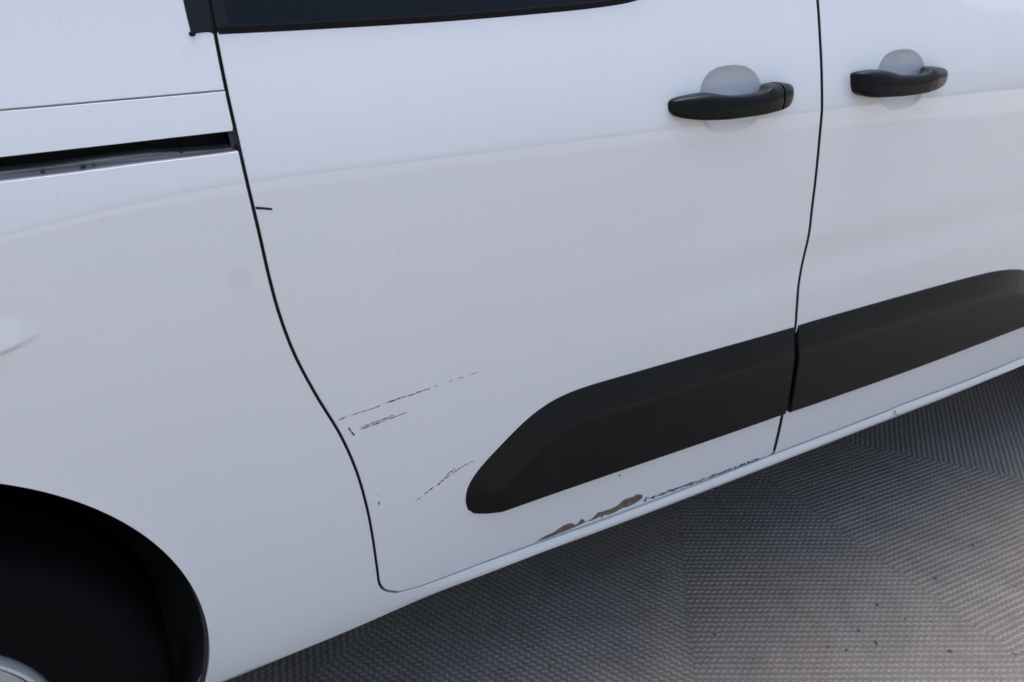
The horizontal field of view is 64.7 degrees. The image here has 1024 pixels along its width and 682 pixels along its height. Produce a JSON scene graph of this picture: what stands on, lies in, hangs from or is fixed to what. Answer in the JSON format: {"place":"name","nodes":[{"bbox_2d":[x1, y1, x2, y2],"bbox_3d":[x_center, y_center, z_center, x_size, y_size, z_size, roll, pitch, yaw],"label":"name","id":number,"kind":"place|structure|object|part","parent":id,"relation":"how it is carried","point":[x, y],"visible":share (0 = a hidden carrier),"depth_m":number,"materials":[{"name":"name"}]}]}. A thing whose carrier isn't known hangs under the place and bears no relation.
{"place":"outdoors","nodes":[
{"label":"outdoors","id":0,"kind":"place"},
{"bbox_2d":[1,365,1023,681],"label":"platform floor","id":1,"kind":"structure","parent":0,"point":[817,547],"depth_m":1.58,"materials":[{"name":"grey metal"}]},
{"bbox_2d":[0,0,1023,681],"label":"delivery van","id":2,"kind":"object","parent":1,"relation":"on","point":[322,320],"visible":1,"depth_m":1.04,"materials":[{"name":"white paint"}]},
{"bbox_3d":[0.052,-0.326,1.105,0.871,1.328,0.272,-14,30,-26],"label":"sliding door","id":3,"kind":"part","parent":2,"relation":"part of","materials":[{"name":"white paint"}]},
{"bbox_3d":[0.859,-0.531,1.505,1.082,1.325,0.273,-14,30,-26],"label":"front door","id":4,"kind":"part","parent":2,"relation":"part of","materials":[{"name":"white paint"}]},
{"bbox_2d":[291,411,1019,668],"bbox_3d":[0.584,0.472,1.599,2.596,0.004,0.846,-14,30,-26],"label":"grit","id":5,"kind":"object","parent":1,"relation":"on","point":[835,629],"visible":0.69,"depth_m":1.49,"materials":[{"name":"grey"}]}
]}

